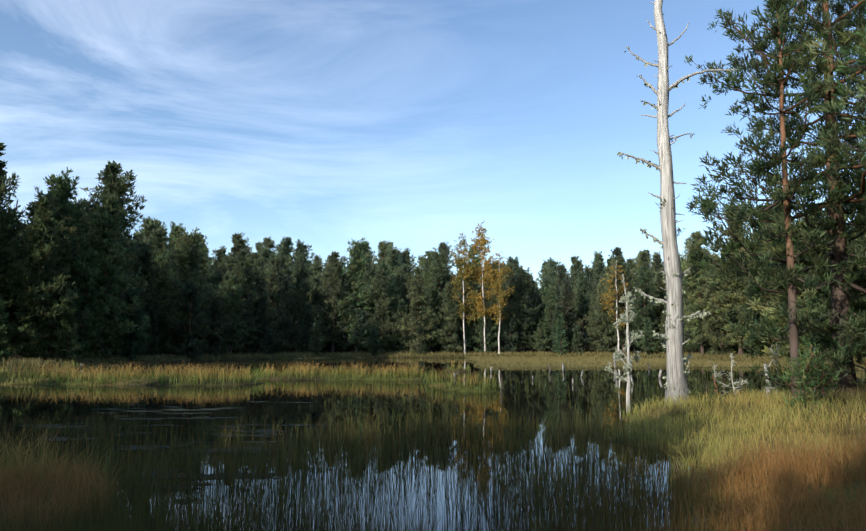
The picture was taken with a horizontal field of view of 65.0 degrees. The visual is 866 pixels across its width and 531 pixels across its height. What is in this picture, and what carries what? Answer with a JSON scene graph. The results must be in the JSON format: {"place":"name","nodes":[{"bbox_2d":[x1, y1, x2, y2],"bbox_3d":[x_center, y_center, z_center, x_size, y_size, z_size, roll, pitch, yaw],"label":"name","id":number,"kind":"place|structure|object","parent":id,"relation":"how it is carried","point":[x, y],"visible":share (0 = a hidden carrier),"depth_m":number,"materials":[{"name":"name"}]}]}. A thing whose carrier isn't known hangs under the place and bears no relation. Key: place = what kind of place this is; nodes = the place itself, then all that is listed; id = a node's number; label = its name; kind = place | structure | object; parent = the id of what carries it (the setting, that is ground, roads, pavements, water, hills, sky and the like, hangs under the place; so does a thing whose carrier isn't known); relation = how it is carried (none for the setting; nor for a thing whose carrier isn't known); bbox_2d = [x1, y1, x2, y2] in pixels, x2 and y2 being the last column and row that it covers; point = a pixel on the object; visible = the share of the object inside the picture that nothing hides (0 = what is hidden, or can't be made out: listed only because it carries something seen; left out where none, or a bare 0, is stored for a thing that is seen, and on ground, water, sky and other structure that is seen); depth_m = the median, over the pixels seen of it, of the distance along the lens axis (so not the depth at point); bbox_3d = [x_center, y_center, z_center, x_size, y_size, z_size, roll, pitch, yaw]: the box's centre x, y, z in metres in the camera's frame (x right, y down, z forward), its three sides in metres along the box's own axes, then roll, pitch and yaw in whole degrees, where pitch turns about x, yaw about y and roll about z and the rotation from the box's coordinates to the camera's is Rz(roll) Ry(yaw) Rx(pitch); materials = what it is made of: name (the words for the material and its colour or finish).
{"place":"outdoors","nodes":[
{"label":"outdoors","id":0,"kind":"place"},
{"bbox_2d":[0,358,865,530],"bbox_3d":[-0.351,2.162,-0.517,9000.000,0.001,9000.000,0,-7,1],"label":"water","id":1,"kind":"structure","parent":0,"point":[80,401],"depth_m":21.77,"materials":[{"name":"black liquid"}]},
{"bbox_2d":[19,401,338,503],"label":"lily pads","id":2,"kind":"object","parent":1,"relation":"on","point":[270,432],"visible":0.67,"depth_m":17.22,"materials":[{"name":"green plant"}]},
{"bbox_2d":[0,365,860,449],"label":"pond reeds","id":3,"kind":"object","parent":1,"relation":"on","point":[418,413],"visible":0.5,"depth_m":28.80,"materials":[{"name":"green plant"}]},
{"bbox_2d":[0,350,865,371],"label":"grassy ground","id":4,"kind":"structure","parent":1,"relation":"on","point":[535,359],"depth_m":82.83,"materials":[{"name":"green plant"}]},
{"bbox_2d":[0,322,865,530],"bbox_3d":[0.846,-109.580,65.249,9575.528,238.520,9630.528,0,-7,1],"label":"ground","id":5,"kind":"structure","parent":0,"point":[373,378],"depth_m":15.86,"materials":[{"name":"green plant"}]},
{"bbox_2d":[0,300,15,363],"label":"tree","id":6,"kind":"object","parent":5,"relation":"on","point":[5,327],"visible":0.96,"depth_m":59.47,"materials":[{"name":"green plant"}]},
{"bbox_2d":[0,216,23,320],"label":"forest pine","id":7,"kind":"object","parent":5,"relation":"on","point":[9,316],"visible":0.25,"depth_m":66.96,"materials":[{"name":"green plant"}]},
{"bbox_2d":[0,143,30,345],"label":"forest pine","id":8,"kind":"object","parent":5,"relation":"on","point":[4,190],"visible":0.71,"depth_m":65.00,"materials":[{"name":"green plant"}]},
{"bbox_2d":[0,196,90,360],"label":"forest pine","id":9,"kind":"object","parent":5,"relation":"on","point":[36,304],"visible":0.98,"depth_m":63.00,"materials":[{"name":"green plant"}]},
{"bbox_2d":[9,195,83,358],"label":"forest pine","id":10,"kind":"object","parent":5,"relation":"on","point":[69,256],"visible":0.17,"depth_m":67.60,"materials":[{"name":"green plant"}]},
{"bbox_2d":[8,167,105,356],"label":"forest pine","id":11,"kind":"object","parent":5,"relation":"on","point":[60,191],"visible":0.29,"depth_m":71.97,"materials":[{"name":"green plant"}]},
{"bbox_2d":[54,299,84,362],"bbox_3d":[-33.984,6.254,63.767,2.614,6.520,2.611,2,-7,-19],"label":"tree","id":12,"kind":"object","parent":5,"relation":"on","point":[68,339],"visible":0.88,"depth_m":63.48,"materials":[{"name":"green plant"}]},
{"bbox_2d":[55,247,113,359],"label":"forest pine","id":13,"kind":"object","parent":5,"relation":"on","point":[88,273],"visible":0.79,"depth_m":68.83,"materials":[{"name":"green plant"}]},
{"bbox_2d":[63,191,150,359],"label":"forest pine","id":14,"kind":"object","parent":5,"relation":"on","point":[112,257],"visible":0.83,"depth_m":73.59,"materials":[{"name":"green plant"}]},
{"bbox_2d":[71,160,152,335],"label":"forest pine","id":15,"kind":"object","parent":5,"relation":"on","point":[112,181],"visible":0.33,"depth_m":81.19,"materials":[{"name":"green plant"}]},
{"bbox_2d":[115,288,152,362],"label":"tree","id":16,"kind":"object","parent":5,"relation":"on","point":[136,334],"visible":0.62,"depth_m":75.31,"materials":[{"name":"green plant"}]},
{"bbox_2d":[128,216,163,260],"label":"forest pine","id":17,"kind":"object","parent":5,"relation":"on","point":[147,225],"visible":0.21,"depth_m":113.00,"materials":[{"name":"green plant"}]},
{"bbox_2d":[124,237,170,352],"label":"forest pine","id":18,"kind":"object","parent":5,"relation":"on","point":[145,263],"visible":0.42,"depth_m":87.67,"materials":[{"name":"green plant"}]},
{"bbox_2d":[140,309,163,355],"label":"tree","id":19,"kind":"object","parent":5,"relation":"on","point":[152,322],"visible":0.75,"depth_m":84.27,"materials":[{"name":"green plant"}]},
{"bbox_2d":[141,226,178,323],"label":"forest pine","id":20,"kind":"object","parent":5,"relation":"on","point":[161,239],"visible":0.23,"depth_m":101.53,"materials":[{"name":"green plant"}]},
{"bbox_2d":[148,249,179,353],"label":"forest pine","id":21,"kind":"object","parent":5,"relation":"on","point":[161,285],"visible":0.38,"depth_m":93.96,"materials":[{"name":"green plant"}]},
{"bbox_2d":[162,221,186,281],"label":"forest pine","id":22,"kind":"object","parent":5,"relation":"on","point":[176,231],"visible":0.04,"depth_m":110.67,"materials":[{"name":"green plant"}]},
{"bbox_2d":[163,281,208,360],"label":"tree","id":23,"kind":"object","parent":5,"relation":"on","point":[189,347],"visible":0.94,"depth_m":87.20,"materials":[{"name":"green plant"}]},
{"bbox_2d":[157,227,222,352],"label":"forest pine","id":24,"kind":"object","parent":5,"relation":"on","point":[189,259],"visible":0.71,"depth_m":91.33,"materials":[{"name":"green plant"}]},
{"bbox_2d":[182,242,220,341],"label":"forest pine","id":25,"kind":"object","parent":5,"relation":"on","point":[204,265],"visible":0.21,"depth_m":105.44,"materials":[{"name":"green plant"}]},
{"bbox_2d":[200,296,230,356],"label":"tree","id":26,"kind":"object","parent":5,"relation":"on","point":[215,308],"visible":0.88,"depth_m":94.31,"materials":[{"name":"green plant"}]},
{"bbox_2d":[206,246,229,276],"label":"forest pine","id":27,"kind":"object","parent":5,"relation":"on","point":[219,256],"visible":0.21,"depth_m":127.22,"materials":[{"name":"green plant"}]},
{"bbox_2d":[216,232,248,332],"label":"forest pine","id":28,"kind":"object","parent":5,"relation":"on","point":[238,241],"visible":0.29,"depth_m":115.44,"materials":[{"name":"green plant"}]},
{"bbox_2d":[217,273,252,352],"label":"forest pine","id":29,"kind":"object","parent":5,"relation":"on","point":[230,335],"visible":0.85,"depth_m":99.16,"materials":[{"name":"green plant"}]},
{"bbox_2d":[218,249,263,352],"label":"forest pine","id":30,"kind":"object","parent":5,"relation":"on","point":[243,268],"visible":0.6,"depth_m":102.92,"materials":[{"name":"green plant"}]},
{"bbox_2d":[239,252,267,344],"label":"forest pine","id":31,"kind":"object","parent":5,"relation":"on","point":[258,263],"visible":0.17,"depth_m":113.55,"materials":[{"name":"green plant"}]},
{"bbox_2d":[242,280,284,353],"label":"forest pine","id":32,"kind":"object","parent":5,"relation":"on","point":[258,337],"visible":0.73,"depth_m":105.37,"materials":[{"name":"green plant"}]},
{"bbox_2d":[259,266,299,352],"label":"tree","id":33,"kind":"object","parent":5,"relation":"on","point":[286,323],"visible":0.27,"depth_m":113.86,"materials":[{"name":"green plant"}]},
{"bbox_2d":[263,257,297,354],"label":"tree","id":34,"kind":"object","parent":5,"relation":"on","point":[274,281],"visible":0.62,"depth_m":110.17,"materials":[{"name":"green plant"}]},
{"bbox_2d":[275,236,293,268],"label":"forest pine","id":35,"kind":"object","parent":5,"relation":"on","point":[285,246],"visible":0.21,"depth_m":143.43,"materials":[{"name":"green plant"}]},
{"bbox_2d":[283,239,318,339],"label":"forest pine","id":36,"kind":"object","parent":5,"relation":"on","point":[301,248],"visible":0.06,"depth_m":135.47,"materials":[{"name":"green plant"}]},
{"bbox_2d":[285,253,320,347],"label":"forest pine","id":37,"kind":"object","parent":5,"relation":"on","point":[300,268],"visible":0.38,"depth_m":125.53,"materials":[{"name":"green plant"}]},
{"bbox_2d":[294,302,314,352],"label":"tree","id":38,"kind":"object","parent":5,"relation":"on","point":[307,325],"visible":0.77,"depth_m":111.40,"materials":[{"name":"green plant"}]},
{"bbox_2d":[287,277,323,351],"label":"forest pine","id":39,"kind":"object","parent":5,"relation":"on","point":[306,293],"visible":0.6,"depth_m":114.98,"materials":[{"name":"green plant"}]},
{"bbox_2d":[307,315,326,355],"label":"tree","id":40,"kind":"object","parent":5,"relation":"on","point":[317,339],"visible":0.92,"depth_m":108.79,"materials":[{"name":"green plant"}]},
{"bbox_2d":[311,251,355,352],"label":"forest pine","id":41,"kind":"object","parent":5,"relation":"on","point":[335,323],"visible":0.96,"depth_m":115.83,"materials":[{"name":"green plant"}]},
{"bbox_2d":[326,237,378,351],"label":"forest pine","id":42,"kind":"object","parent":5,"relation":"on","point":[357,268],"visible":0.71,"depth_m":117.12,"materials":[{"name":"green plant"}]},
{"bbox_2d":[349,308,369,353],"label":"forest pine","id":43,"kind":"object","parent":5,"relation":"on","point":[358,338],"visible":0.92,"depth_m":113.28,"materials":[{"name":"green plant"}]},
{"bbox_2d":[366,324,382,355],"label":"tree","id":44,"kind":"object","parent":5,"relation":"on","point":[373,350],"visible":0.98,"depth_m":112.06,"materials":[{"name":"green plant"}]},
{"bbox_2d":[370,240,392,276],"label":"forest pine","id":45,"kind":"object","parent":5,"relation":"on","point":[382,248],"visible":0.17,"depth_m":143.53,"materials":[{"name":"green plant"}]},
{"bbox_2d":[362,267,402,353],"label":"tree","id":46,"kind":"object","parent":5,"relation":"on","point":[381,314],"visible":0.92,"depth_m":115.81,"materials":[{"name":"green plant"}]},
{"bbox_2d":[365,263,406,343],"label":"tree","id":47,"kind":"object","parent":5,"relation":"on","point":[390,289],"visible":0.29,"depth_m":119.86,"materials":[{"name":"green plant"}]},
{"bbox_2d":[372,246,405,344],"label":"forest pine","id":48,"kind":"object","parent":5,"relation":"on","point":[392,260],"visible":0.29,"depth_m":134.50,"materials":[{"name":"green plant"}]},
{"bbox_2d":[391,298,412,352],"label":"conifer tree","id":49,"kind":"object","parent":5,"relation":"on","point":[402,305],"visible":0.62,"depth_m":116.67,"materials":[{"name":"green plant"}]},
{"bbox_2d":[391,273,412,352],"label":"forest pine","id":50,"kind":"object","parent":5,"relation":"on","point":[404,293],"visible":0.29,"depth_m":123.51,"materials":[{"name":"green plant"}]},
{"bbox_2d":[397,248,417,277],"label":"forest pine","id":51,"kind":"object","parent":5,"relation":"on","point":[407,260],"visible":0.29,"depth_m":147.43,"materials":[{"name":"green plant"}]},
{"bbox_2d":[395,267,438,354],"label":"conifer tree","id":52,"kind":"object","parent":5,"relation":"on","point":[416,323],"visible":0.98,"depth_m":114.55,"materials":[{"name":"green plant"}]},
{"bbox_2d":[410,251,449,352],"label":"forest pine","id":53,"kind":"object","parent":5,"relation":"on","point":[426,275],"visible":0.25,"depth_m":123.95,"materials":[{"name":"green plant"}]},
{"bbox_2d":[0,399,865,530],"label":"reeds","id":54,"kind":"object","parent":5,"relation":"on","point":[811,474],"visible":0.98,"depth_m":9.07,"materials":[{"name":"green plant"}]},
{"bbox_2d":[418,247,467,350],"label":"forest pine","id":55,"kind":"object","parent":5,"relation":"on","point":[439,269],"visible":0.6,"depth_m":120.62,"materials":[{"name":"green plant"}]},
{"bbox_2d":[431,282,466,352],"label":"forest pine","id":56,"kind":"object","parent":5,"relation":"on","point":[450,321],"visible":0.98,"depth_m":115.44,"materials":[{"name":"green plant"}]},
{"bbox_2d":[455,309,474,352],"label":"forest pine","id":57,"kind":"object","parent":5,"relation":"on","point":[460,335],"visible":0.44,"depth_m":117.97,"materials":[{"name":"green plant"}]},
{"bbox_2d":[448,230,485,352],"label":"birch","id":58,"kind":"object","parent":5,"relation":"on","point":[466,277],"visible":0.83,"depth_m":116.20,"materials":[{"name":"orange plant"}]},
{"bbox_2d":[466,289,482,351],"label":"conifer tree","id":59,"kind":"object","parent":5,"relation":"on","point":[470,328],"visible":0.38,"depth_m":121.05,"materials":[{"name":"green plant"}]},
{"bbox_2d":[465,220,503,351],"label":"birch","id":60,"kind":"object","parent":5,"relation":"on","point":[481,241],"visible":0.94,"depth_m":115.64,"materials":[{"name":"orange plant"}]},
{"bbox_2d":[472,307,497,352],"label":"conifer tree","id":61,"kind":"object","parent":5,"relation":"on","point":[489,336],"visible":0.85,"depth_m":116.00,"materials":[{"name":"green plant"}]},
{"bbox_2d":[486,299,506,351],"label":"conifer tree","id":62,"kind":"object","parent":5,"relation":"on","point":[494,339],"visible":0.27,"depth_m":119.60,"materials":[{"name":"green plant"}]},
{"bbox_2d":[485,251,514,353],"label":"birch","id":63,"kind":"object","parent":5,"relation":"on","point":[502,295],"visible":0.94,"depth_m":114.98,"materials":[{"name":"orange plant"}]},
{"bbox_2d":[501,317,518,352],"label":"forest pine","id":64,"kind":"object","parent":5,"relation":"on","point":[510,339],"visible":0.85,"depth_m":115.84,"materials":[{"name":"green plant"}]},
{"bbox_2d":[498,274,521,348],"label":"conifer tree","id":65,"kind":"object","parent":5,"relation":"on","point":[510,281],"visible":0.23,"depth_m":124.08,"materials":[{"name":"green plant"}]},
{"bbox_2d":[505,266,541,351],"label":"forest pine","id":66,"kind":"object","parent":5,"relation":"on","point":[522,310],"visible":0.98,"depth_m":119.16,"materials":[{"name":"green plant"}]},
{"bbox_2d":[532,321,547,351],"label":"forest pine","id":67,"kind":"object","parent":5,"relation":"on","point":[540,342],"visible":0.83,"depth_m":116.17,"materials":[{"name":"green plant"}]},
{"bbox_2d":[535,285,558,353],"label":"forest pine","id":68,"kind":"object","parent":5,"relation":"on","point":[550,298],"visible":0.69,"depth_m":120.05,"materials":[{"name":"green plant"}]},
{"bbox_2d":[537,274,558,350],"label":"forest pine","id":69,"kind":"object","parent":5,"relation":"on","point":[549,281],"visible":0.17,"depth_m":124.99,"materials":[{"name":"green plant"}]},
{"bbox_2d":[547,304,569,354],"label":"conifer tree","id":70,"kind":"object","parent":5,"relation":"on","point":[556,312],"visible":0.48,"depth_m":113.08,"materials":[{"name":"green plant"}]},
{"bbox_2d":[553,315,569,355],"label":"conifer tree","id":71,"kind":"object","parent":5,"relation":"on","point":[560,332],"visible":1,"depth_m":110.48,"materials":[{"name":"green plant"}]},
{"bbox_2d":[551,263,575,301],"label":"forest pine","id":72,"kind":"object","parent":5,"relation":"on","point":[562,274],"visible":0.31,"depth_m":135.40,"materials":[{"name":"green plant"}]},
{"bbox_2d":[546,278,582,350],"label":"forest pine","id":73,"kind":"object","parent":5,"relation":"on","point":[566,304],"visible":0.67,"depth_m":116.65,"materials":[{"name":"green plant"}]},
{"bbox_2d":[567,256,582,288],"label":"forest pine","id":74,"kind":"object","parent":5,"relation":"on","point":[575,262],"visible":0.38,"depth_m":145.18,"materials":[{"name":"green plant"}]},
{"bbox_2d":[570,325,585,354],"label":"forest pine","id":75,"kind":"object","parent":5,"relation":"on","point":[578,340],"visible":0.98,"depth_m":110.94,"materials":[{"name":"green plant"}]},
{"bbox_2d":[570,272,592,351],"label":"forest pine","id":76,"kind":"object","parent":5,"relation":"on","point":[580,290],"visible":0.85,"depth_m":122.24,"materials":[{"name":"green plant"}]},
{"bbox_2d":[583,297,602,353],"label":"conifer tree","id":77,"kind":"object","parent":5,"relation":"on","point":[592,325],"visible":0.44,"depth_m":117.49,"materials":[{"name":"green plant"}]},
{"bbox_2d":[586,251,608,287],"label":"forest pine","id":78,"kind":"object","parent":5,"relation":"on","point":[598,266],"visible":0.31,"depth_m":150.25,"materials":[{"name":"green plant"}]},
{"bbox_2d":[584,295,619,352],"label":"conifer tree","id":79,"kind":"object","parent":5,"relation":"on","point":[601,325],"visible":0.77,"depth_m":113.15,"materials":[{"name":"green plant"}]},
{"bbox_2d":[598,261,629,349],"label":"birch","id":80,"kind":"object","parent":5,"relation":"on","point":[610,293],"visible":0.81,"depth_m":106.62,"materials":[{"name":"orange plant"}]},
{"bbox_2d":[595,256,643,352],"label":"forest pine","id":81,"kind":"object","parent":5,"relation":"on","point":[624,267],"visible":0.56,"depth_m":109.22,"materials":[{"name":"green plant"}]},
{"bbox_2d":[604,276,643,413],"bbox_3d":[6.365,2.622,22.086,1.495,4.746,1.144,6,-9,-43],"label":"dead tree","id":82,"kind":"object","parent":5,"relation":"on","point":[626,320],"visible":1,"depth_m":21.96,"materials":[{"name":"grey wood"}]},
{"bbox_2d":[628,250,655,293],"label":"forest pine","id":83,"kind":"object","parent":5,"relation":"on","point":[642,258],"visible":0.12,"depth_m":123.34,"materials":[{"name":"green plant"}]},
{"bbox_2d":[628,265,660,345],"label":"forest pine","id":84,"kind":"object","parent":5,"relation":"on","point":[644,282],"visible":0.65,"depth_m":106.50,"materials":[{"name":"green plant"}]},
{"bbox_2d":[636,317,659,355],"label":"conifer tree","id":85,"kind":"object","parent":5,"relation":"on","point":[648,335],"visible":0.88,"depth_m":101.29,"materials":[{"name":"green plant"}]},
{"bbox_2d":[639,303,666,353],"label":"conifer tree","id":86,"kind":"object","parent":5,"relation":"on","point":[659,309],"visible":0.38,"depth_m":107.95,"materials":[{"name":"green plant"}]},
{"bbox_2d":[651,269,666,322],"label":"forest pine","id":87,"kind":"object","parent":5,"relation":"on","point":[658,277],"visible":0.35,"depth_m":113.62,"materials":[{"name":"green plant"}]},
{"bbox_2d":[617,0,736,405],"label":"dead snag","id":88,"kind":"object","parent":5,"relation":"on","point":[673,336],"visible":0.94,"depth_m":22.44,"materials":[{"name":"grey wood"}]},
{"bbox_2d":[682,273,709,353],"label":"conifer tree","id":89,"kind":"object","parent":5,"relation":"on","point":[696,347],"visible":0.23,"depth_m":97.49,"materials":[{"name":"green plant"}]},
{"bbox_2d":[679,230,717,355],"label":"forest pine","id":90,"kind":"object","parent":5,"relation":"on","point":[693,294],"visible":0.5,"depth_m":93.80,"materials":[{"name":"green plant"}]},
{"bbox_2d":[696,269,737,355],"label":"conifer tree","id":91,"kind":"object","parent":5,"relation":"on","point":[720,348],"visible":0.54,"depth_m":88.65,"materials":[{"name":"green plant"}]},
{"bbox_2d":[699,204,769,354],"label":"forest pine","id":92,"kind":"object","parent":5,"relation":"on","point":[737,287],"visible":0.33,"depth_m":85.01,"materials":[{"name":"green plant"}]},
{"bbox_2d":[737,275,778,357],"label":"conifer tree","id":93,"kind":"object","parent":5,"relation":"on","point":[755,345],"visible":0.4,"depth_m":79.57,"materials":[{"name":"green plant"}]},
{"bbox_2d":[655,0,865,396],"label":"pine","id":94,"kind":"object","parent":5,"relation":"on","point":[843,336],"visible":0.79,"depth_m":22.99,"materials":[{"name":"green plant"}]},
{"bbox_2d":[686,0,857,396],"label":"pine","id":95,"kind":"object","parent":5,"relation":"on","point":[788,228],"visible":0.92,"depth_m":21.80,"materials":[{"name":"green plant"}]},
{"bbox_2d":[736,205,827,353],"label":"forest pine","id":96,"kind":"object","parent":5,"relation":"on","point":[763,302],"depth_m":80.58,"materials":[{"name":"green plant"}]},
{"bbox_2d":[744,224,829,358],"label":"forest pine","id":97,"kind":"object","parent":5,"relation":"on","point":[778,299],"visible":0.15,"depth_m":73.29,"materials":[{"name":"green plant"}]},
{"bbox_2d":[772,337,827,410],"bbox_3d":[9.411,2.922,17.360,1.325,2.269,1.470,-1,-7,12],"label":"shrub","id":98,"kind":"object","parent":5,"relation":"on","point":[807,358],"visible":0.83,"depth_m":17.27,"materials":[{"name":"green plant"}]},
{"bbox_2d":[799,282,832,354],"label":"conifer tree","id":99,"kind":"object","parent":5,"relation":"on","point":[810,302],"visible":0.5,"depth_m":68.94,"materials":[{"name":"green plant"}]},
{"bbox_2d":[769,0,865,314],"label":"pine","id":100,"kind":"object","parent":5,"relation":"on","point":[839,10],"visible":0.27,"depth_m":27.66,"materials":[{"name":"green plant"}]},
{"bbox_2d":[807,355,841,406],"bbox_3d":[10.445,3.154,18.162,1.097,1.536,0.896,5,-8,-34],"label":"shrub","id":101,"kind":"object","parent":5,"relation":"on","point":[822,388],"visible":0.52,"depth_m":18.16,"materials":[{"name":"green plant"}]},
{"bbox_2d":[788,27,865,167],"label":"pine","id":102,"kind":"object","parent":5,"relation":"on","point":[835,107],"visible":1,"depth_m":16.41,"materials":[{"name":"green plant"}]},
{"bbox_2d":[0,0,865,289],"label":"sky","id":103,"kind":"structure","parent":0,"point":[413,125],"materials":[{"name":"blue"}]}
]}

